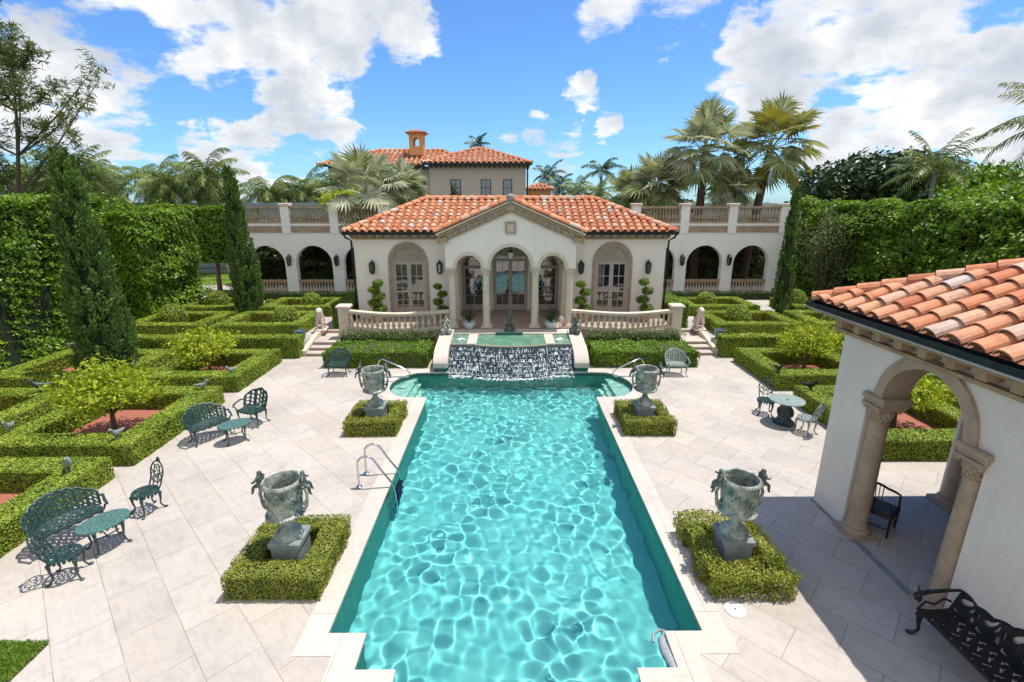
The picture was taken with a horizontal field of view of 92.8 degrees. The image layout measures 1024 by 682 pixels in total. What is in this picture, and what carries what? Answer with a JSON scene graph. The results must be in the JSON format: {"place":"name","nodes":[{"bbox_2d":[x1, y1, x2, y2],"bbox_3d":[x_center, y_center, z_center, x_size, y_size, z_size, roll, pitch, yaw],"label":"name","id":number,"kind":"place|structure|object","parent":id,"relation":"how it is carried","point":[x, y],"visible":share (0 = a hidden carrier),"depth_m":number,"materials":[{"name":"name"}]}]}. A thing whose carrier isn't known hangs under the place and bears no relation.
{"place":"outdoors","nodes":[
{"label":"outdoors","id":0,"kind":"place"},
{"bbox_2d":[0,638,49,681],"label":"lawn","id":1,"kind":"structure","parent":0,"point":[16,657],"depth_m":6.66,"materials":[{"name":"green plant"}]},
{"bbox_2d":[61,284,774,349],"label":"garden walk","id":2,"kind":"structure","parent":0,"point":[764,304],"depth_m":27.44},
{"bbox_2d":[93,199,216,320],"bbox_3d":[-17.933,-3.726,23.924,5.078,6.279,5.150,0,16,0],"label":"ficus hedge","id":3,"kind":"object","parent":2,"relation":"on","point":[154,254],"visible":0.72,"depth_m":22.88,"materials":[{"name":"green plant"}]},
{"bbox_2d":[135,311,235,335],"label":"box hedge","id":4,"kind":"object","parent":2,"relation":"on","point":[147,325],"visible":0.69,"depth_m":21.11,"materials":[{"name":"green plant"}]},
{"bbox_2d":[180,297,237,313],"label":"box hedge","id":5,"kind":"object","parent":2,"relation":"on","point":[196,305],"visible":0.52,"depth_m":24.50,"materials":[{"name":"green plant"}]},
{"bbox_2d":[221,165,264,313],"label":"cypress","id":6,"kind":"object","parent":2,"relation":"on","point":[244,273],"visible":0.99,"depth_m":23.34,"materials":[{"name":"green plant"}]},
{"bbox_2d":[212,310,318,334],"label":"box hedge","id":7,"kind":"object","parent":2,"relation":"on","point":[253,322],"visible":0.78,"depth_m":21.02,"materials":[{"name":"green plant"}]},
{"bbox_2d":[223,291,351,299],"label":"hedge","id":8,"kind":"object","parent":2,"relation":"on","point":[278,295],"visible":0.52,"depth_m":28.52,"materials":[{"name":"green plant"}]},
{"bbox_2d":[258,297,339,316],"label":"box hedge","id":9,"kind":"object","parent":2,"relation":"on","point":[299,306],"visible":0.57,"depth_m":24.75,"materials":[{"name":"green plant"}]},
{"bbox_2d":[224,203,388,291],"bbox_3d":[-12.053,-5.945,31.108,9.520,5.480,3.920,0,16,0],"label":"arcade","id":10,"kind":"object","parent":2,"relation":"on","point":[285,235],"visible":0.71,"depth_m":29.10,"materials":[{"name":"paint"}]},
{"bbox_2d":[330,289,359,328],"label":"box hedge","id":11,"kind":"object","parent":2,"relation":"on","point":[348,298],"visible":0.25,"depth_m":22.41,"materials":[{"name":"green plant"}]},
{"bbox_2d":[312,142,413,228],"bbox_3d":[-9.053,-7.613,30.673,6.175,9.327,6.070,0,16,0],"label":"fan palm","id":12,"kind":"object","parent":2,"relation":"on","point":[362,165],"visible":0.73,"depth_m":29.10,"materials":[{"name":"green plant"}]},
{"bbox_2d":[372,156,430,208],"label":"fan palm","id":13,"kind":"object","parent":2,"relation":"on","point":[414,192],"visible":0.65,"depth_m":31.59,"materials":[{"name":"green plant"}]},
{"bbox_2d":[340,194,679,327],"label":"pool house","id":14,"kind":"structure","parent":2,"relation":"on","point":[551,241],"depth_m":22.23,"materials":[{"name":"white paint"}]},
{"bbox_2d":[393,262,410,316],"bbox_3d":[-5.072,-2.358,22.595,0.694,2.550,0.124,0,16,0],"label":"door","id":15,"kind":"structure","parent":14,"relation":"in","point":[401,278],"depth_m":22.59,"materials":[{"name":"beige paint"}]},
{"bbox_2d":[409,262,425,316],"bbox_3d":[-4.372,-2.359,22.600,0.694,2.550,0.124,0,16,0],"label":"door","id":16,"kind":"structure","parent":14,"relation":"in","point":[416,270],"depth_m":22.59,"materials":[{"name":"beige paint"}]},
{"bbox_2d":[463,267,482,309],"bbox_3d":[-1.864,-2.587,24.135,1.034,2.150,0.125,0,16,0],"label":"door","id":17,"kind":"structure","parent":14,"relation":"in","point":[473,278],"depth_m":24.16,"materials":[{"name":"beige paint"}]},
{"bbox_2d":[494,260,509,309],"bbox_3d":[-0.474,-2.758,24.098,0.774,2.500,0.125,0,16,0],"label":"door","id":18,"kind":"structure","parent":14,"relation":"in","point":[501,268],"depth_m":24.11,"materials":[{"name":"beige paint"}]},
{"bbox_2d":[510,260,525,309],"bbox_3d":[0.306,-2.760,24.103,0.774,2.500,0.125,0,16,0],"label":"door","id":19,"kind":"structure","parent":14,"relation":"in","point":[517,268],"depth_m":24.13,"materials":[{"name":"beige paint"}]},
{"bbox_2d":[539,267,556,309],"bbox_3d":[1.696,-2.595,24.162,1.034,2.150,0.125,0,16,0],"label":"door","id":20,"kind":"structure","parent":14,"relation":"in","point":[547,275],"depth_m":24.19,"materials":[{"name":"beige paint"}]},
{"bbox_2d":[594,262,611,316],"bbox_3d":[4.227,-2.377,22.664,0.694,2.550,0.124,0,16,0],"label":"door","id":21,"kind":"structure","parent":14,"relation":"in","point":[603,271],"depth_m":22.65,"materials":[{"name":"beige paint"}]},
{"bbox_2d":[609,262,626,316],"bbox_3d":[4.927,-2.379,22.669,0.694,2.550,0.124,0,16,0],"label":"door","id":22,"kind":"structure","parent":14,"relation":"in","point":[619,269],"depth_m":22.66,"materials":[{"name":"beige paint"}]},
{"bbox_2d":[616,150,697,220],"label":"fan palm","id":23,"kind":"object","parent":2,"relation":"on","point":[651,193],"visible":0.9,"depth_m":32.14,"materials":[{"name":"green plant"}]},
{"bbox_2d":[630,203,790,291],"bbox_3d":[11.766,-5.995,31.284,9.520,5.480,3.920,0,16,0],"label":"arcade","id":24,"kind":"object","parent":2,"relation":"on","point":[732,235],"visible":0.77,"depth_m":29.31,"materials":[{"name":"paint"}]},
{"bbox_2d":[660,93,761,285],"bbox_3d":[12.420,-9.567,32.067,6.466,12.325,6.471,14,21,41],"label":"fan palm","id":25,"kind":"object","parent":2,"relation":"on","point":[711,120],"visible":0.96,"depth_m":30.26,"materials":[{"name":"green plant"}]},
{"bbox_2d":[678,296,760,315],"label":"box hedge","id":26,"kind":"object","parent":2,"relation":"on","point":[724,303],"visible":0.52,"depth_m":24.96,"materials":[{"name":"green plant"}]},
{"bbox_2d":[669,290,772,299],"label":"hedge","id":27,"kind":"object","parent":2,"relation":"on","point":[755,295],"visible":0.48,"depth_m":28.70,"materials":[{"name":"green plant"}]},
{"bbox_2d":[703,161,763,276],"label":"fan palm","id":28,"kind":"object","parent":2,"relation":"on","point":[737,196],"visible":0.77,"depth_m":30.63,"materials":[{"name":"green plant"}]},
{"bbox_2d":[693,310,804,333],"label":"box hedge","id":29,"kind":"object","parent":2,"relation":"on","point":[766,321],"visible":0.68,"depth_m":21.27,"materials":[{"name":"green plant"}]},
{"bbox_2d":[724,89,827,285],"bbox_3d":[16.980,-9.594,32.109,6.171,12.393,6.025,11,19,33],"label":"fan palm","id":30,"kind":"object","parent":2,"relation":"on","point":[771,118],"visible":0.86,"depth_m":30.45,"materials":[{"name":"green plant"}]},
{"bbox_2d":[771,184,800,314],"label":"cypress","id":31,"kind":"object","parent":2,"relation":"on","point":[781,300],"visible":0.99,"depth_m":24.19,"materials":[{"name":"green plant"}]},
{"bbox_2d":[783,310,839,332],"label":"box hedge","id":32,"kind":"object","parent":2,"relation":"on","point":[795,314],"visible":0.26,"depth_m":22.73,"materials":[{"name":"green plant"}]},
{"bbox_2d":[799,203,861,290],"bbox_3d":[17.165,-4.601,26.439,2.943,5.663,3.147,0,16,0],"label":"tall shrub","id":33,"kind":"object","parent":2,"relation":"on","point":[825,265],"visible":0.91,"depth_m":26.01,"materials":[{"name":"green plant"}]},
{"bbox_2d":[0,355,994,681],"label":"pool deck","id":34,"kind":"structure","parent":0,"point":[148,603],"depth_m":8.69,"materials":[{"name":"beige stone"}]},
{"bbox_2d":[0,387,74,434],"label":"box hedge","id":35,"kind":"object","parent":34,"relation":"on","point":[21,407],"visible":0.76,"depth_m":13.92,"materials":[{"name":"green plant"}]},
{"bbox_2d":[0,456,115,557],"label":"box hedge","id":36,"kind":"object","parent":34,"relation":"on","point":[33,478],"visible":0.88,"depth_m":10.29,"materials":[{"name":"green plant"}]},
{"bbox_2d":[25,527,93,587],"bbox_3d":[-7.437,3.430,7.992,0.632,1.036,0.492,-6,17,-22],"label":"iron chair","id":37,"kind":"object","parent":34,"relation":"on","point":[58,558],"visible":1,"depth_m":7.96,"materials":[{"name":"metal"}]},
{"bbox_2d":[20,487,108,559],"bbox_3d":[-8.221,3.242,8.955,0.718,0.871,1.204,8,18,26],"label":"shell settee","id":38,"kind":"object","parent":34,"relation":"on","point":[89,509],"visible":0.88,"depth_m":8.98,"materials":[{"name":"green paint"}]},
{"bbox_2d":[0,348,177,389],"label":"box hedge","id":39,"kind":"object","parent":34,"relation":"on","point":[41,368],"visible":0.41,"depth_m":17.19,"materials":[{"name":"green plant"}]},
{"bbox_2d":[46,146,140,374],"bbox_3d":[-13.876,-2.238,15.982,1.977,7.773,2.160,-14,21,-41],"label":"cypress","id":40,"kind":"object","parent":34,"relation":"on","point":[96,324],"visible":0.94,"depth_m":15.64,"materials":[{"name":"green plant"}]},
{"bbox_2d":[74,508,132,557],"bbox_3d":[-7.328,3.467,8.806,0.614,0.516,0.804,10,18,30],"label":"iron table","id":41,"kind":"object","parent":34,"relation":"on","point":[101,522],"visible":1,"depth_m":8.72,"materials":[{"name":"green paint"}]},
{"bbox_2d":[0,385,224,465],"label":"box hedge","id":42,"kind":"object","parent":34,"relation":"on","point":[50,435],"visible":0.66,"depth_m":12.15,"materials":[{"name":"green plant"}]},
{"bbox_2d":[129,457,167,519],"bbox_3d":[-7.322,2.920,9.788,0.492,1.036,0.632,7,17,23],"label":"iron chair","id":43,"kind":"object","parent":34,"relation":"on","point":[148,491],"visible":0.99,"depth_m":9.84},
{"bbox_2d":[81,333,304,358],"bbox_3d":[-12.770,0.199,19.631,8.653,0.963,0.734,0,16,0],"label":"box hedge","id":44,"kind":"object","parent":34,"relation":"on","point":[290,346],"visible":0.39,"depth_m":19.36,"materials":[{"name":"green plant"}]},
{"bbox_2d":[181,402,233,446],"bbox_3d":[-8.073,2.136,12.849,0.726,0.873,1.151,10,18,30],"label":"shell settee","id":45,"kind":"object","parent":34,"relation":"on","point":[211,421],"visible":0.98,"depth_m":12.87,"materials":[{"name":"green paint"}]},
{"bbox_2d":[141,348,281,391],"bbox_3d":[-10.577,0.989,17.461,3.284,0.621,3.257,0,16,0],"label":"box hedge","id":46,"kind":"object","parent":34,"relation":"on","point":[252,364],"visible":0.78,"depth_m":16.72,"materials":[{"name":"green plant"}]},
{"bbox_2d":[232,387,270,427],"bbox_3d":[-7.276,1.854,13.766,0.900,0.913,0.725,5,17,17],"label":"armchair","id":47,"kind":"object","parent":34,"relation":"on","point":[255,408],"visible":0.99,"depth_m":13.82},
{"bbox_2d":[251,470,313,563],"bbox_3d":[-3.761,2.955,8.138,0.990,1.768,0.654,0,16,0],"label":"garden urn","id":48,"kind":"object","parent":34,"relation":"on","point":[284,504],"visible":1,"depth_m":8.00,"materials":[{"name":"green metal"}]},
{"bbox_2d":[220,513,350,601],"bbox_3d":[-3.748,3.625,8.326,1.596,0.510,1.653,0,16,0],"label":"planter hedge","id":49,"kind":"object","parent":34,"relation":"on","point":[253,573],"visible":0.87,"depth_m":7.80,"materials":[{"name":"green plant"}]},
{"bbox_2d":[354,363,390,418],"bbox_3d":[-3.783,1.452,13.429,0.990,1.768,0.654,0,16,0],"label":"garden urn","id":50,"kind":"object","parent":34,"relation":"on","point":[373,383],"visible":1,"depth_m":13.27,"materials":[{"name":"stone"}]},
{"bbox_2d":[342,399,407,436],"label":"planter hedge","id":51,"kind":"object","parent":34,"relation":"on","point":[356,423],"visible":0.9,"depth_m":13.01,"materials":[{"name":"green plant"}]},
{"bbox_2d":[321,339,434,367],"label":"broad hedge","id":52,"kind":"object","parent":34,"relation":"on","point":[407,354],"visible":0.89,"depth_m":18.38,"materials":[{"name":"green plant"}]},
{"bbox_2d":[0,364,941,506],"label":"bark mulch","id":53,"kind":"object","parent":34,"relation":"on","point":[127,419],"visible":0.03,"depth_m":13.77,"materials":[{"name":"wood"}]},
{"bbox_2d":[39,353,170,429],"bbox_3d":[-10.562,1.458,12.789,2.554,2.317,2.630,2,16,7],"label":"garden tree","id":54,"kind":"object","parent":53,"relation":"on","point":[94,392],"visible":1,"depth_m":12.33,"materials":[{"name":"green plant"}]},
{"bbox_2d":[156,303,188,322],"bbox_3d":[-15.270,-1.102,21.914,1.245,1.181,1.247,0,16,0],"label":"box ball","id":55,"kind":"object","parent":53,"relation":"on","point":[174,313],"visible":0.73,"depth_m":21.57,"materials":[{"name":"green plant"}]},
{"bbox_2d":[160,325,240,369],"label":"garden tree","id":56,"kind":"object","parent":53,"relation":"on","point":[212,345],"visible":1,"depth_m":16.88,"materials":[{"name":"green plant"}]},
{"bbox_2d":[775,315,844,368],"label":"garden tree","id":57,"kind":"object","parent":53,"relation":"on","point":[809,342],"visible":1,"depth_m":17.17,"materials":[{"name":"green plant"}]},
{"bbox_2d":[890,374,955,427],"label":"garden tree","id":58,"kind":"object","parent":53,"relation":"on","point":[921,393],"visible":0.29,"depth_m":12.42,"materials":[{"name":"green plant"}]},
{"bbox_2d":[433,334,588,381],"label":"water stairs","id":59,"kind":"structure","parent":34,"relation":"on","point":[514,357],"depth_m":18.22,"materials":[{"name":"stone"}]},
{"bbox_2d":[433,329,453,371],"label":"cheek wall","id":60,"kind":"structure","parent":59,"relation":"on","point":[441,355],"depth_m":18.14,"materials":[{"name":"stone"}]},
{"bbox_2d":[567,329,588,371],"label":"cheek wall","id":61,"kind":"structure","parent":59,"relation":"on","point":[580,354],"depth_m":18.17,"materials":[{"name":"stone"}]},
{"bbox_2d":[292,369,738,681],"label":"pool coping","id":62,"kind":"object","parent":34,"relation":"on","point":[344,650],"visible":0.81,"depth_m":7.79,"materials":[{"name":"stone"}]},
{"bbox_2d":[586,338,700,367],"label":"broad hedge","id":63,"kind":"object","parent":34,"relation":"on","point":[611,353],"visible":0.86,"depth_m":18.45,"materials":[{"name":"green plant"}]},
{"bbox_2d":[613,398,677,435],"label":"planter hedge","id":64,"kind":"object","parent":34,"relation":"on","point":[661,422],"visible":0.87,"depth_m":13.05,"materials":[{"name":"green plant"}]},
{"bbox_2d":[629,363,664,417],"bbox_3d":[3.677,1.437,13.484,0.990,1.768,0.654,0,16,0],"label":"garden urn","id":65,"kind":"object","parent":34,"relation":"on","point":[645,383],"visible":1,"depth_m":13.33,"materials":[{"name":"stone"}]},
{"bbox_2d":[672,508,802,602],"bbox_3d":[3.748,3.603,8.398,1.519,0.530,1.852,0,16,0],"label":"planter hedge","id":66,"kind":"object","parent":34,"relation":"on","point":[770,563],"visible":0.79,"depth_m":7.90,"materials":[{"name":"green plant"}]},
{"bbox_2d":[710,468,771,569],"bbox_3d":[3.759,2.939,8.194,0.990,1.768,0.654,0,16,0],"label":"garden urn","id":67,"kind":"object","parent":66,"relation":"in","point":[739,501],"visible":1,"depth_m":8.06,"materials":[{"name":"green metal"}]},
{"bbox_2d":[716,332,843,357],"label":"box hedge","id":68,"kind":"object","parent":34,"relation":"on","point":[727,344],"visible":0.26,"depth_m":19.51,"materials":[{"name":"green plant"}]},
{"bbox_2d":[733,347,840,390],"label":"box hedge","id":69,"kind":"object","parent":34,"relation":"on","point":[759,363],"visible":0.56,"depth_m":17.41,"materials":[{"name":"green plant"}]},
{"bbox_2d":[769,393,805,426],"bbox_3d":[7.683,1.971,13.699,0.914,0.711,0.914,0,16,0],"label":"iron table","id":70,"kind":"object","parent":34,"relation":"on","point":[785,410],"visible":1,"depth_m":13.59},
{"bbox_2d":[792,385,960,460],"bbox_3d":[10.530,2.127,13.451,3.629,0.616,3.727,0,16,0],"label":"box hedge","id":71,"kind":"object","parent":34,"relation":"on","point":[924,444],"visible":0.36,"depth_m":12.11,"materials":[{"name":"green plant"}]},
{"bbox_2d":[868,482,901,538],"bbox_3d":[6.976,3.161,9.279,0.667,0.844,0.573,-12,20,-37],"label":"chair","id":72,"kind":"object","parent":34,"relation":"on","point":[885,510],"visible":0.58,"depth_m":9.13,"materials":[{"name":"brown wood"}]},
{"bbox_2d":[804,258,1023,681],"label":"pavilion","id":73,"kind":"structure","parent":34,"relation":"on","point":[959,332],"depth_m":7.10,"materials":[{"name":"beige paint"}]},
{"bbox_2d":[905,584,1023,681],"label":"iron bench","id":74,"kind":"object","parent":34,"relation":"on","point":[1013,658],"visible":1,"depth_m":6.43,"materials":[{"name":"metal"}]},
{"bbox_2d":[0,0,1023,202],"label":"sky","id":75,"kind":"structure","parent":0,"point":[281,85],"materials":[{"name":"blue"}]},
{"bbox_2d":[330,375,700,681],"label":"pool water","id":76,"kind":"structure","parent":0,"point":[514,537],"depth_m":8.87,"materials":[{"name":"liquid"}]},
{"bbox_2d":[651,628,676,666],"bbox_3d":[2.143,4.371,6.828,0.231,0.185,0.730,-1,16,-3],"label":"pool grab rail","id":77,"kind":"object","parent":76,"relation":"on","point":[666,654],"visible":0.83,"depth_m":6.87,"materials":[{"name":"grey metal"}]},
{"label":"ground","id":78,"kind":"structure","parent":0,"visible":0},
{"bbox_2d":[0,152,101,198],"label":"broadleaf tree","id":79,"kind":"object","parent":78,"relation":"on","point":[25,178],"visible":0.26,"depth_m":33.65,"materials":[{"name":"green plant"}]},
{"bbox_2d":[0,193,126,370],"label":"ficus hedge","id":80,"kind":"object","parent":78,"relation":"on","point":[33,322],"visible":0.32,"depth_m":18.46,"materials":[{"name":"green plant"}]},
{"bbox_2d":[0,0,138,208],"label":"casuarina","id":81,"kind":"object","parent":78,"relation":"on","point":[13,81],"visible":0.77,"depth_m":25.41,"materials":[{"name":"green plant"}]},
{"bbox_2d":[21,144,133,197],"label":"palm tree","id":82,"kind":"object","parent":78,"relation":"on","point":[100,170],"visible":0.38,"depth_m":34.00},
{"bbox_2d":[49,173,148,209],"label":"palm tree","id":83,"kind":"object","parent":78,"relation":"on","point":[126,199],"visible":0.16,"depth_m":37.03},
{"bbox_2d":[121,154,191,202],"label":"palm tree","id":84,"kind":"object","parent":78,"relation":"on","point":[138,170],"visible":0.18,"depth_m":40.06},
{"bbox_2d":[124,162,204,204],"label":"palm tree","id":85,"kind":"object","parent":78,"relation":"on","point":[169,188],"visible":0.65,"depth_m":37.37,"materials":[{"name":"plant"}]},
{"bbox_2d":[111,202,228,263],"bbox_3d":[-20.486,-6.707,30.377,7.780,3.764,2.625,0,16,0],"label":"ficus hedge","id":86,"kind":"object","parent":78,"relation":"on","point":[209,231],"visible":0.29,"depth_m":29.72,"materials":[{"name":"green plant"}]},
{"bbox_2d":[158,147,249,274],"bbox_3d":[-23.202,-9.513,37.666,5.520,10.136,5.372,0,16,0],"label":"palm tree","id":87,"kind":"object","parent":78,"relation":"on","point":[203,180],"visible":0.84,"depth_m":36.25,"materials":[{"name":"plant"}]},
{"bbox_2d":[118,203,326,272],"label":"neighbour building","id":88,"kind":"structure","parent":78,"relation":"on","point":[204,265],"depth_m":38.53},
{"bbox_2d":[238,175,305,216],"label":"palm tree","id":89,"kind":"object","parent":78,"relation":"on","point":[272,196],"visible":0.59,"depth_m":39.59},
{"bbox_2d":[248,218,355,285],"bbox_3d":[-13.195,-6.080,34.169,12.228,5.352,3.459,0,16,0],"label":"dark planting","id":90,"kind":"object","parent":78,"relation":"on","point":[315,262],"visible":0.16,"depth_m":33.97,"materials":[{"name":"green plant"}]},
{"bbox_2d":[277,164,326,202],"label":"palm tree","id":91,"kind":"object","parent":78,"relation":"on","point":[306,193],"visible":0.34,"depth_m":41.23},
{"bbox_2d":[306,330,339,355],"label":"garden steps","id":92,"kind":"structure","parent":78,"relation":"on","point":[327,339],"depth_m":20.53,"materials":[{"name":"stone"}]},
{"bbox_2d":[301,171,367,202],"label":"palm tree","id":93,"kind":"object","parent":78,"relation":"on","point":[318,182],"visible":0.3,"depth_m":40.43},
{"bbox_2d":[337,327,435,341],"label":"shrub row","id":94,"kind":"object","parent":78,"relation":"on","point":[380,336],"visible":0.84,"depth_m":19.90,"materials":[{"name":"green plant"}]},
{"bbox_2d":[316,129,533,207],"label":"house","id":95,"kind":"structure","parent":78,"relation":"on","point":[478,171],"depth_m":42.89,"materials":[{"name":"grey paint"}]},
{"bbox_2d":[346,310,674,347],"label":"terrace","id":96,"kind":"structure","parent":78,"relation":"on","point":[521,319],"depth_m":22.15,"materials":[{"name":"stone"}]},
{"bbox_2d":[367,279,387,321],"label":"spiral topiary","id":97,"kind":"object","parent":96,"relation":"on","point":[378,296],"visible":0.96,"depth_m":21.70,"materials":[{"name":"green plant"}]},
{"bbox_2d":[335,304,448,338],"bbox_3d":[-5.085,-0.640,20.776,4.806,1.720,1.017,1,16,2],"label":"balustrade","id":98,"kind":"object","parent":96,"relation":"on","point":[345,315],"visible":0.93,"depth_m":20.56,"materials":[{"name":"beige stone"}]},
{"bbox_2d":[454,329,567,334],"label":"terrace edge slab","id":99,"kind":"structure","parent":96,"relation":"on","point":[524,331],"depth_m":20.30,"materials":[{"name":"stone"}]},
{"bbox_2d":[572,303,684,336],"bbox_3d":[4.974,-0.661,20.851,4.806,1.720,1.017,-1,16,-3],"label":"balustrade","id":100,"kind":"object","parent":96,"relation":"on","point":[674,311],"visible":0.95,"depth_m":20.66,"materials":[{"name":"beige stone"}]},
{"bbox_2d":[607,164,651,214],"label":"fan palm","id":101,"kind":"object","parent":78,"relation":"on","point":[621,181],"visible":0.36,"depth_m":34.80,"materials":[{"name":"green plant"}]},
{"bbox_2d":[583,326,686,341],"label":"shrub row","id":102,"kind":"object","parent":78,"relation":"on","point":[660,335],"visible":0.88,"depth_m":19.97,"materials":[{"name":"green plant"}]},
{"bbox_2d":[680,330,714,355],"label":"garden steps","id":103,"kind":"structure","parent":78,"relation":"on","point":[698,343],"depth_m":20.64,"materials":[{"name":"stone"}]},
{"bbox_2d":[658,218,768,284],"bbox_3d":[12.576,-6.008,34.344,12.886,5.143,3.591,0,16,0],"label":"dark planting","id":104,"kind":"object","parent":78,"relation":"on","point":[708,267],"visible":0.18,"depth_m":33.91,"materials":[{"name":"green plant"}]},
{"bbox_2d":[789,145,988,203],"bbox_3d":[28.925,-10.050,38.895,14.142,10.493,13.402,0,16,0],"label":"broadleaf tree","id":105,"kind":"object","parent":78,"relation":"on","point":[863,177],"visible":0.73,"depth_m":35.80,"materials":[{"name":"green plant"}]},
{"bbox_2d":[788,191,1023,296],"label":"ficus hedge","id":106,"kind":"object","parent":78,"relation":"on","point":[899,238],"visible":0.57,"depth_m":21.50,"materials":[{"name":"green plant"}]},
{"bbox_2d":[879,127,997,198],"bbox_3d":[25.577,-7.577,30.144,4.882,10.522,5.335,-4,16,-12],"label":"palm tree","id":107,"kind":"object","parent":78,"relation":"on","point":[944,164],"visible":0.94,"depth_m":29.27,"materials":[{"name":"plant"}]},
{"bbox_2d":[925,177,1023,209],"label":"broadleaf tree","id":108,"kind":"object","parent":78,"relation":"on","point":[1012,192],"visible":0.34,"depth_m":22.58,"materials":[{"name":"green plant"}]},
{"bbox_2d":[926,159,1023,202],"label":"broadleaf tree","id":109,"kind":"object","parent":78,"relation":"on","point":[993,173],"visible":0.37,"depth_m":29.36,"materials":[{"name":"green plant"}]},
{"bbox_2d":[975,82,1023,184],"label":"palm tree","id":110,"kind":"object","parent":78,"relation":"on","point":[1019,120],"visible":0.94,"depth_m":25.08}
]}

